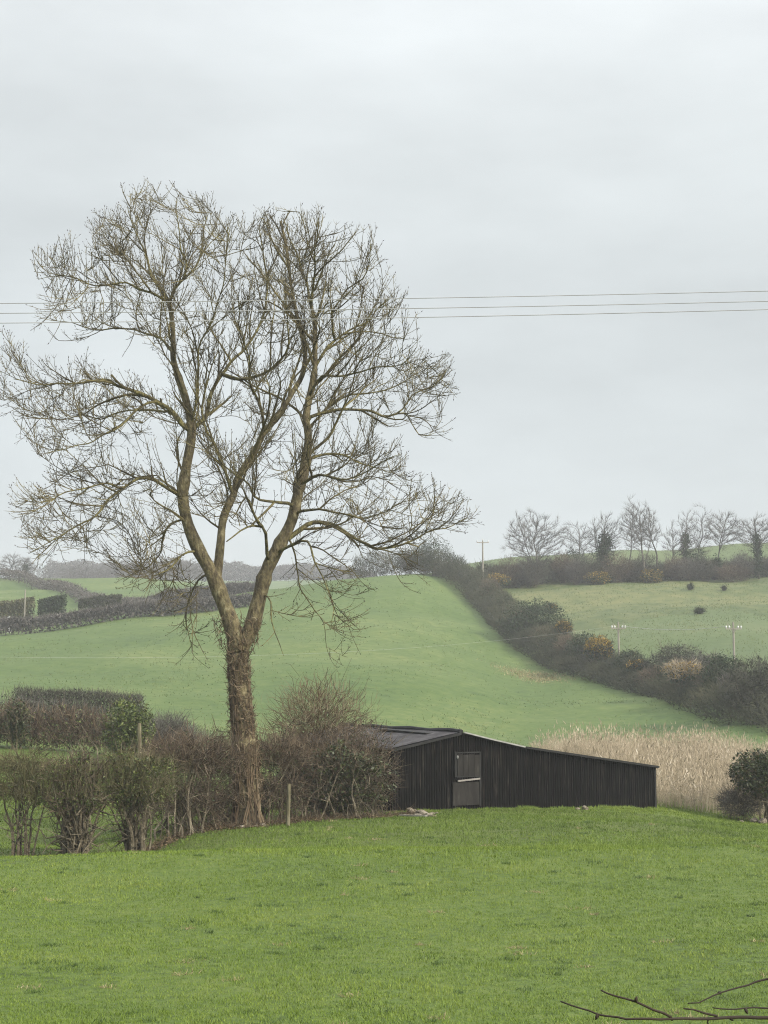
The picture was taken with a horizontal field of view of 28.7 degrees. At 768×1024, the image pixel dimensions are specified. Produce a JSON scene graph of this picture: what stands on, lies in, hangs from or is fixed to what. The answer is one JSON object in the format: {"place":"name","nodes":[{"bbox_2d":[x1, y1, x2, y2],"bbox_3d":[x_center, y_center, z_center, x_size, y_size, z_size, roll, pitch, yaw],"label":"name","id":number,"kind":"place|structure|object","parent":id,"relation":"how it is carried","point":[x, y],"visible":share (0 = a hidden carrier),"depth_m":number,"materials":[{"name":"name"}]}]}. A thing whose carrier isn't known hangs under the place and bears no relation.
{"place":"outdoors","nodes":[
{"label":"outdoors","id":0,"kind":"place"},
{"bbox_2d":[0,543,767,1023],"bbox_3d":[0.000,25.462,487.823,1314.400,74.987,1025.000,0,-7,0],"label":"ground","id":1,"kind":"structure","parent":0,"point":[418,683],"depth_m":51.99,"materials":[{"name":"green plant"}]},
{"bbox_2d":[0,696,33,749],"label":"ivy bush","id":2,"kind":"object","parent":1,"relation":"on","point":[17,720],"visible":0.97,"depth_m":85.00,"materials":[{"name":"green plant"}]},
{"bbox_2d":[0,552,33,577],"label":"tree","id":3,"kind":"object","parent":1,"relation":"on","point":[9,562],"visible":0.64,"depth_m":452.75,"materials":[{"name":"grey plant"}]},
{"bbox_2d":[0,596,35,628],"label":"clipped hedge","id":4,"kind":"object","parent":1,"relation":"on","point":[11,607],"visible":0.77,"depth_m":266.75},
{"bbox_2d":[14,556,36,576],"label":"tree","id":5,"kind":"object","parent":1,"relation":"on","point":[26,568],"visible":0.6,"depth_m":450.66,"materials":[{"name":"grey plant"}]},
{"bbox_2d":[0,725,73,856],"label":"hawthorn bush","id":6,"kind":"object","parent":1,"relation":"on","point":[17,783],"visible":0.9,"depth_m":50.48,"materials":[{"name":"green plant"}]},
{"bbox_2d":[31,564,51,578],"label":"tree","id":7,"kind":"object","parent":1,"relation":"on","point":[39,571],"visible":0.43,"depth_m":701.32,"materials":[{"name":"grey plant"}]},
{"bbox_2d":[37,593,67,620],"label":"clipped hedge","id":8,"kind":"object","parent":1,"relation":"on","point":[57,602],"visible":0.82,"depth_m":264.89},
{"bbox_2d":[55,566,85,578],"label":"tree","id":9,"kind":"object","parent":1,"relation":"on","point":[70,575],"visible":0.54,"depth_m":639.92,"materials":[{"name":"grey plant"}]},
{"bbox_2d":[23,725,126,854],"bbox_3d":[-10.444,9.623,50.567,3.786,4.809,3.174,0,-7,0],"label":"hawthorn bush","id":10,"kind":"object","parent":1,"relation":"on","point":[75,814],"visible":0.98,"depth_m":50.30,"materials":[{"name":"green plant"}]},
{"bbox_2d":[11,683,144,735],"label":"flat topped hedge","id":11,"kind":"object","parent":1,"relation":"on","point":[93,696],"visible":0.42,"depth_m":116.46,"materials":[{"name":"plant"}]},
{"bbox_2d":[0,567,160,609],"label":"hillside hedge","id":12,"kind":"object","parent":1,"relation":"on","point":[34,580],"visible":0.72,"depth_m":359.60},
{"bbox_2d":[0,692,165,754],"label":"field hedge","id":13,"kind":"object","parent":1,"relation":"on","point":[48,725],"visible":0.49,"depth_m":86.53,"materials":[{"name":"brown plant"}]},
{"bbox_2d":[68,561,98,578],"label":"tree","id":14,"kind":"object","parent":1,"relation":"on","point":[80,567],"visible":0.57,"depth_m":645.44,"materials":[{"name":"grey plant"}]},
{"bbox_2d":[0,686,194,737],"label":"hedge","id":15,"kind":"object","parent":1,"relation":"on","point":[34,707],"visible":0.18,"depth_m":104.25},
{"bbox_2d":[86,565,111,577],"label":"tree","id":16,"kind":"object","parent":1,"relation":"on","point":[92,575],"visible":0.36,"depth_m":640.56,"materials":[{"name":"grey plant"}]},
{"bbox_2d":[78,593,122,611],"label":"clipped hedge","id":17,"kind":"object","parent":1,"relation":"on","point":[104,599],"visible":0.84,"depth_m":264.50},
{"bbox_2d":[97,554,136,577],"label":"tree","id":18,"kind":"object","parent":1,"relation":"on","point":[114,573],"visible":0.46,"depth_m":620.36,"materials":[{"name":"grey plant"}]},
{"bbox_2d":[0,590,252,634],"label":"hillside hedge","id":19,"kind":"object","parent":1,"relation":"on","point":[129,610],"visible":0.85,"depth_m":250.81,"materials":[{"name":"plant"}]},
{"bbox_2d":[100,695,159,764],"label":"holly bush","id":20,"kind":"object","parent":1,"relation":"on","point":[127,730],"visible":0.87,"depth_m":82.27,"materials":[{"name":"green plant"}]},
{"bbox_2d":[137,723,141,757],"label":"fence post","id":21,"kind":"object","parent":1,"relation":"on","point":[139,732],"visible":0.48,"depth_m":77.12,"materials":[{"name":"brown wood"}]},
{"bbox_2d":[91,738,192,851],"bbox_3d":[-8.364,9.811,51.219,3.741,4.219,3.300,0,-7,0],"label":"hawthorn bush","id":22,"kind":"object","parent":1,"relation":"on","point":[136,795],"visible":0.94,"depth_m":50.88,"materials":[{"name":"green plant"}]},
{"bbox_2d":[139,555,184,580],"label":"tree","id":23,"kind":"object","parent":1,"relation":"on","point":[170,572],"visible":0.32,"depth_m":610.68,"materials":[{"name":"grey plant"}]},
{"bbox_2d":[143,704,200,745],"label":"grey bush","id":24,"kind":"object","parent":1,"relation":"on","point":[162,728],"visible":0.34,"depth_m":86.87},
{"bbox_2d":[118,710,256,839],"bbox_3d":[-7.240,9.798,55.483,5.313,5.146,4.548,0,-7,0],"label":"bramble thicket","id":25,"kind":"object","parent":1,"relation":"on","point":[188,802],"visible":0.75,"depth_m":55.45,"materials":[{"name":"brown plant"}]},
{"bbox_2d":[171,558,207,583],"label":"tree","id":26,"kind":"object","parent":1,"relation":"on","point":[184,565],"visible":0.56,"depth_m":600.39,"materials":[{"name":"grey plant"}]},
{"bbox_2d":[145,579,254,601],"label":"hillside hedge","id":27,"kind":"object","parent":1,"relation":"on","point":[246,586],"visible":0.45,"depth_m":296.03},
{"bbox_2d":[177,725,226,782],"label":"grey bush","id":28,"kind":"object","parent":1,"relation":"on","point":[200,734],"visible":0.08,"depth_m":80.99,"materials":[{"name":"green plant"}]},
{"bbox_2d":[43,558,375,580],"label":"wood","id":29,"kind":"object","parent":1,"relation":"on","point":[234,572],"visible":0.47,"depth_m":874.52,"materials":[{"name":"plant"}]},
{"bbox_2d":[0,803,427,855],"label":"leaf litter","id":30,"kind":"object","parent":1,"relation":"on","point":[165,841],"visible":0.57,"depth_m":56.18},
{"bbox_2d":[181,724,279,825],"bbox_3d":[-6.004,10.507,58.528,4.454,4.672,3.228,0,-7,0],"label":"bramble thicket","id":31,"kind":"object","parent":1,"relation":"on","point":[228,809],"visible":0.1,"depth_m":58.21,"materials":[{"name":"brown plant"}]},
{"bbox_2d":[0,177,481,825],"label":"ash tree","id":32,"kind":"object","parent":1,"relation":"on","point":[240,691],"visible":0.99,"depth_m":57.97,"materials":[{"name":"brown plant"}]},
{"bbox_2d":[286,784,290,825],"bbox_3d":[-3.562,11.037,55.698,0.185,1.859,0.160,0,-7,0],"label":"fence post","id":33,"kind":"object","parent":1,"relation":"on","point":[288,805],"visible":0.76,"depth_m":55.65,"materials":[{"name":"brown wood"}]},
{"bbox_2d":[255,716,329,821],"bbox_3d":[-4.159,10.208,58.384,3.935,4.742,3.311,-6,-9,41],"label":"bramble thicket","id":34,"kind":"object","parent":1,"relation":"on","point":[292,751],"visible":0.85,"depth_m":58.17,"materials":[{"name":"brown plant"}]},
{"bbox_2d":[255,658,383,816],"bbox_3d":[-2.781,9.597,62.891,6.031,6.912,5.167,0,-7,0],"label":"willow bush","id":35,"kind":"object","parent":1,"relation":"on","point":[328,726],"visible":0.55,"depth_m":62.56,"materials":[{"name":"brown plant"}]},
{"bbox_2d":[285,729,400,818],"bbox_3d":[-1.819,10.569,59.650,5.337,3.835,4.109,0,-7,0],"label":"holly bush","id":36,"kind":"object","parent":1,"relation":"on","point":[344,797],"visible":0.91,"depth_m":59.27,"materials":[{"name":"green plant"}]},
{"bbox_2d":[328,710,410,815],"bbox_3d":[-0.657,10.308,61.188,3.883,5.059,3.106,0,-7,0],"label":"bramble thicket","id":37,"kind":"object","parent":1,"relation":"on","point":[372,740],"visible":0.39,"depth_m":61.30,"materials":[{"name":"brown plant"}]},
{"bbox_2d":[0,291,765,303],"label":"overhead wire","id":38,"kind":"object","parent":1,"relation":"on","point":[386,298],"visible":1,"depth_m":31.62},
{"bbox_2d":[0,542,767,754],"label":"tussock grass","id":39,"kind":"structure","parent":1,"relation":"on","point":[166,695],"depth_m":217.00,"materials":[{"name":"plant"}]},
{"bbox_2d":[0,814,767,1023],"bbox_3d":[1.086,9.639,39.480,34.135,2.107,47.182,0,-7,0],"label":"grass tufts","id":40,"kind":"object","parent":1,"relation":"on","point":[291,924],"visible":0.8,"depth_m":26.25,"materials":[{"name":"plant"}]},
{"bbox_2d":[0,301,767,313],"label":"overhead wire","id":41,"kind":"object","parent":1,"relation":"on","point":[389,308],"visible":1,"depth_m":30.68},
{"bbox_2d":[23,309,767,322],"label":"overhead wire","id":42,"kind":"object","parent":1,"relation":"on","point":[391,317],"visible":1,"depth_m":29.84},
{"bbox_2d":[398,552,420,574],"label":"bare bush","id":43,"kind":"object","parent":1,"relation":"on","point":[399,559],"visible":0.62,"depth_m":305.94,"materials":[{"name":"grey plant"}]},
{"bbox_2d":[408,535,455,573],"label":"evergreen bush","id":44,"kind":"object","parent":1,"relation":"on","point":[431,548],"visible":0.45,"depth_m":306.47,"materials":[{"name":"grey plant"}]},
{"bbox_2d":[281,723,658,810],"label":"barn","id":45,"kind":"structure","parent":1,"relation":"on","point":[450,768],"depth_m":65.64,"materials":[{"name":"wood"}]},
{"bbox_2d":[452,782,478,805],"bbox_3d":[3.521,12.114,64.520,1.306,0.982,0.050,3,-7,-26],"label":"lower door","id":46,"kind":"structure","parent":45,"relation":"in","point":[463,793],"depth_m":64.49,"materials":[{"name":"grey wood"}]},
{"bbox_2d":[457,754,479,775],"bbox_3d":[3.640,10.913,64.704,1.077,0.929,0.056,3,-7,-26],"label":"upper door","id":47,"kind":"structure","parent":45,"relation":"in","point":[467,765],"depth_m":64.68,"materials":[{"name":"grey wood"}]},
{"bbox_2d":[479,577,499,598],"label":"bare bush","id":48,"kind":"object","parent":1,"relation":"on","point":[485,582],"visible":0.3,"depth_m":271.81,"materials":[{"name":"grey plant"}]},
{"bbox_2d":[484,570,513,588],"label":"gorse bush","id":49,"kind":"object","parent":1,"relation":"on","point":[503,580],"visible":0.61,"depth_m":286.56,"materials":[{"name":"brown plant"}]},
{"bbox_2d":[492,592,515,609],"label":"evergreen bush","id":50,"kind":"object","parent":1,"relation":"on","point":[507,597],"visible":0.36,"depth_m":256.29,"materials":[{"name":"green plant"}]},
{"bbox_2d":[492,555,524,587],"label":"bare bush","id":51,"kind":"object","parent":1,"relation":"on","point":[505,570],"visible":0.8,"depth_m":298.97,"materials":[{"name":"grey plant"}]},
{"bbox_2d":[388,804,664,812],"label":"weeds","id":52,"kind":"object","parent":1,"relation":"on","point":[562,807],"visible":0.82,"depth_m":66.54,"materials":[{"name":"green plant"}]},
{"bbox_2d":[495,597,571,637],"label":"evergreen bush","id":53,"kind":"object","parent":1,"relation":"on","point":[543,616],"visible":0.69,"depth_m":230.61,"materials":[{"name":"green plant"}]},
{"bbox_2d":[518,556,549,587],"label":"bare bush","id":54,"kind":"object","parent":1,"relation":"on","point":[535,574],"visible":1,"depth_m":297.34,"materials":[{"name":"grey plant"}]},
{"bbox_2d":[501,509,572,572],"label":"bare tree","id":55,"kind":"object","parent":1,"relation":"on","point":[537,551],"visible":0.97,"depth_m":300.47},
{"bbox_2d":[540,632,566,651],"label":"evergreen bush","id":56,"kind":"object","parent":1,"relation":"on","point":[552,643],"visible":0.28,"depth_m":217.79,"materials":[{"name":"green plant"}]},
{"bbox_2d":[345,542,767,734],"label":"hillside hedgerow","id":57,"kind":"object","parent":1,"relation":"on","point":[484,606],"visible":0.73,"depth_m":213.29,"materials":[{"name":"plant"}]},
{"bbox_2d":[550,551,576,582],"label":"bare bush","id":58,"kind":"object","parent":1,"relation":"on","point":[559,567],"visible":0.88,"depth_m":300.62,"materials":[{"name":"grey plant"}]},
{"bbox_2d":[552,615,577,636],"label":"gorse bush","id":59,"kind":"object","parent":1,"relation":"on","point":[565,627],"visible":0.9,"depth_m":221.03,"materials":[{"name":"brown plant"}]},
{"bbox_2d":[551,633,580,653],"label":"bare bush","id":60,"kind":"object","parent":1,"relation":"on","point":[562,642],"visible":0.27,"depth_m":212.65,"materials":[{"name":"brown plant"}]},
{"bbox_2d":[563,557,585,584],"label":"bare bush","id":61,"kind":"object","parent":1,"relation":"on","point":[576,571],"visible":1,"depth_m":297.52,"materials":[{"name":"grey plant"}]},
{"bbox_2d":[562,539,586,580],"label":"evergreen bush","id":62,"kind":"object","parent":1,"relation":"on","point":[575,552],"visible":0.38,"depth_m":303.57,"materials":[{"name":"grey plant"}]},
{"bbox_2d":[553,522,599,558],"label":"bare tree","id":63,"kind":"object","parent":1,"relation":"on","point":[581,541],"visible":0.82,"depth_m":313.30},
{"bbox_2d":[563,629,595,667],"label":"evergreen bush","id":64,"kind":"object","parent":1,"relation":"on","point":[576,646],"visible":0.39,"depth_m":207.80,"materials":[{"name":"green plant"}]},
{"bbox_2d":[572,553,604,583],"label":"bare bush","id":65,"kind":"object","parent":1,"relation":"on","point":[592,568],"visible":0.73,"depth_m":300.02,"materials":[{"name":"grey plant"}]},
{"bbox_2d":[582,569,612,584],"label":"gorse bush","id":66,"kind":"object","parent":1,"relation":"on","point":[601,577],"visible":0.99,"depth_m":295.82,"materials":[{"name":"brown plant"}]},
{"bbox_2d":[582,633,615,664],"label":"gorse bush","id":67,"kind":"object","parent":1,"relation":"on","point":[601,642],"visible":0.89,"depth_m":200.39,"materials":[{"name":"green plant"}]},
{"bbox_2d":[579,642,618,672],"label":"bare bush","id":68,"kind":"object","parent":1,"relation":"on","point":[585,656],"visible":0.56,"depth_m":200.42,"materials":[{"name":"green plant"}]},
{"bbox_2d":[584,513,624,582],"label":"bare tree","id":69,"kind":"object","parent":1,"relation":"on","point":[604,547],"visible":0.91,"depth_m":302.80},
{"bbox_2d":[598,550,635,582],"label":"bare bush","id":70,"kind":"object","parent":1,"relation":"on","point":[615,570],"visible":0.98,"depth_m":299.97,"materials":[{"name":"grey plant"}]},
{"bbox_2d":[611,622,625,653],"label":"electricity pole","id":71,"kind":"object","parent":1,"relation":"on","point":[618,628],"visible":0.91,"depth_m":204.33,"materials":[{"name":"brown wood"}]},
{"bbox_2d":[32,626,610,657],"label":"overhead wire","id":72,"kind":"object","parent":71,"relation":"attached to","point":[283,654],"visible":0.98,"depth_m":153.95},
{"bbox_2d":[473,552,767,588],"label":"ridge hedge","id":73,"kind":"object","parent":1,"relation":"on","point":[550,572],"visible":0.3,"depth_m":302.05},
{"bbox_2d":[611,646,646,674],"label":"evergreen bush","id":74,"kind":"object","parent":1,"relation":"on","point":[629,657],"visible":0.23,"depth_m":194.18,"materials":[{"name":"green plant"}]},
{"bbox_2d":[611,647,647,679],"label":"evergreen bush","id":75,"kind":"object","parent":1,"relation":"on","point":[623,655],"visible":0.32,"depth_m":193.77,"materials":[{"name":"green plant"}]},
{"bbox_2d":[617,507,647,581],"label":"bare tree","id":76,"kind":"object","parent":1,"relation":"on","point":[629,530],"visible":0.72,"depth_m":304.44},
{"bbox_2d":[616,555,648,581],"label":"bare bush","id":77,"kind":"object","parent":1,"relation":"on","point":[638,571],"visible":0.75,"depth_m":301.63,"materials":[{"name":"grey plant"}]},
{"bbox_2d":[622,654,648,685],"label":"gorse bush","id":78,"kind":"object","parent":1,"relation":"on","point":[634,663],"visible":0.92,"depth_m":187.59,"materials":[{"name":"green plant"}]},
{"bbox_2d":[620,494,657,581],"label":"bare tree","id":79,"kind":"object","parent":1,"relation":"on","point":[642,526],"visible":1,"depth_m":301.32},
{"bbox_2d":[629,551,663,579],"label":"bare bush","id":80,"kind":"object","parent":1,"relation":"on","point":[649,562],"visible":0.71,"depth_m":301.82,"materials":[{"name":"grey plant"}]},
{"bbox_2d":[630,664,663,690],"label":"bare bush","id":81,"kind":"object","parent":1,"relation":"on","point":[643,672],"visible":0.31,"depth_m":182.01,"materials":[{"name":"brown plant"}]},
{"bbox_2d":[527,719,767,817],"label":"reeds","id":82,"kind":"object","parent":1,"relation":"on","point":[699,765],"visible":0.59,"depth_m":84.60,"materials":[{"name":"plant"}]},
{"bbox_2d":[634,507,661,570],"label":"bare tree","id":83,"kind":"object","parent":1,"relation":"on","point":[655,531],"visible":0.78,"depth_m":304.30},
{"bbox_2d":[635,566,665,582],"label":"gorse bush","id":84,"kind":"object","parent":1,"relation":"on","point":[650,576],"visible":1,"depth_m":296.95,"materials":[{"name":"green plant"}]},
{"bbox_2d":[658,519,690,579],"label":"bare tree","id":85,"kind":"object","parent":1,"relation":"on","point":[675,543],"visible":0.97,"depth_m":302.91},
{"bbox_2d":[663,554,688,580],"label":"bare bush","id":86,"kind":"object","parent":1,"relation":"on","point":[669,563],"visible":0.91,"depth_m":301.11,"materials":[{"name":"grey plant"}]},
{"bbox_2d":[641,639,711,668],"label":"bare bush","id":87,"kind":"object","parent":1,"relation":"on","point":[668,657],"visible":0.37,"depth_m":186.56,"materials":[{"name":"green plant"}]},
{"bbox_2d":[657,656,704,692],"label":"gorse bush","id":88,"kind":"object","parent":1,"relation":"on","point":[676,671],"visible":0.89,"depth_m":170.40,"materials":[{"name":"beige plant"}]},
{"bbox_2d":[670,510,700,579],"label":"bare tree","id":89,"kind":"object","parent":1,"relation":"on","point":[686,552],"visible":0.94,"depth_m":304.09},
{"bbox_2d":[669,555,706,580],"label":"bare bush","id":90,"kind":"object","parent":1,"relation":"on","point":[691,563],"visible":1,"depth_m":299.09,"materials":[{"name":"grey plant"}]},
{"bbox_2d":[690,545,707,564],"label":"evergreen bush","id":91,"kind":"object","parent":1,"relation":"on","point":[700,552],"visible":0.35,"depth_m":306.71,"materials":[{"name":"green plant"}]},
{"bbox_2d":[683,505,718,553],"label":"bare tree","id":92,"kind":"object","parent":1,"relation":"on","point":[705,531],"visible":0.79,"depth_m":311.31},
{"bbox_2d":[687,553,720,581],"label":"bare bush","id":93,"kind":"object","parent":1,"relation":"on","point":[710,562],"visible":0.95,"depth_m":299.44,"materials":[{"name":"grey plant"}]},
{"bbox_2d":[685,650,728,669],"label":"bare bush","id":94,"kind":"object","parent":1,"relation":"on","point":[702,658],"visible":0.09,"depth_m":178.73,"materials":[{"name":"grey plant"}]},
{"bbox_2d":[696,650,749,703],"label":"evergreen bush","id":95,"kind":"object","parent":1,"relation":"on","point":[717,668],"visible":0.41,"depth_m":162.49,"materials":[{"name":"green plant"}]},
{"bbox_2d":[704,510,742,579],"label":"bare tree","id":96,"kind":"object","parent":1,"relation":"on","point":[723,535],"visible":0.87,"depth_m":303.98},
{"bbox_2d":[713,563,750,581],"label":"bare bush","id":97,"kind":"object","parent":1,"relation":"on","point":[727,572],"visible":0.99,"depth_m":297.56,"materials":[{"name":"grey plant"}]},
{"bbox_2d":[725,622,741,663],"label":"electricity pole","id":98,"kind":"object","parent":1,"relation":"on","point":[733,631],"visible":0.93,"depth_m":191.36,"materials":[{"name":"brown wood"}]},
{"bbox_2d":[716,668,752,696],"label":"bare bush","id":99,"kind":"object","parent":1,"relation":"on","point":[724,674],"visible":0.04,"depth_m":160.70,"materials":[{"name":"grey plant"}]},
{"bbox_2d":[710,782,764,821],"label":"bare bush","id":100,"kind":"object","parent":1,"relation":"on","point":[732,794],"visible":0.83,"depth_m":70.65,"materials":[{"name":"brown plant"}]},
{"bbox_2d":[715,652,767,724],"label":"bare bush","id":101,"kind":"object","parent":1,"relation":"on","point":[753,685],"visible":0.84,"depth_m":148.38,"materials":[{"name":"brown plant"}]},
{"bbox_2d":[730,549,755,580],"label":"bare bush","id":102,"kind":"object","parent":1,"relation":"on","point":[740,558],"visible":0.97,"depth_m":298.74,"materials":[{"name":"grey plant"}]},
{"bbox_2d":[724,746,767,821],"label":"evergreen bush","id":103,"kind":"object","parent":1,"relation":"on","point":[752,771],"visible":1,"depth_m":69.63,"materials":[{"name":"green plant"}]},
{"bbox_2d":[727,512,767,578],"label":"bare tree","id":104,"kind":"object","parent":1,"relation":"on","point":[755,539],"visible":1,"depth_m":300.79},
{"bbox_2d":[0,0,767,580],"label":"sky","id":105,"kind":"structure","parent":0,"point":[542,149],"materials":[{"name":"grey"}]},
{"bbox_2d":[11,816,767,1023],"bbox_3d":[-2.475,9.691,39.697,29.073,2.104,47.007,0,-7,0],"label":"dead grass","id":106,"kind":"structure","parent":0,"point":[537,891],"depth_m":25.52,"materials":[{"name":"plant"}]},
{"bbox_2d":[479,658,578,684],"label":"dead grass","id":107,"kind":"structure","parent":0,"point":[538,676],"depth_m":204.47,"materials":[{"name":"plant"}]},
{"bbox_2d":[560,978,767,1023],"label":"bare branches","id":108,"kind":"object","parent":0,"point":[715,1017],"visible":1,"depth_m":3.00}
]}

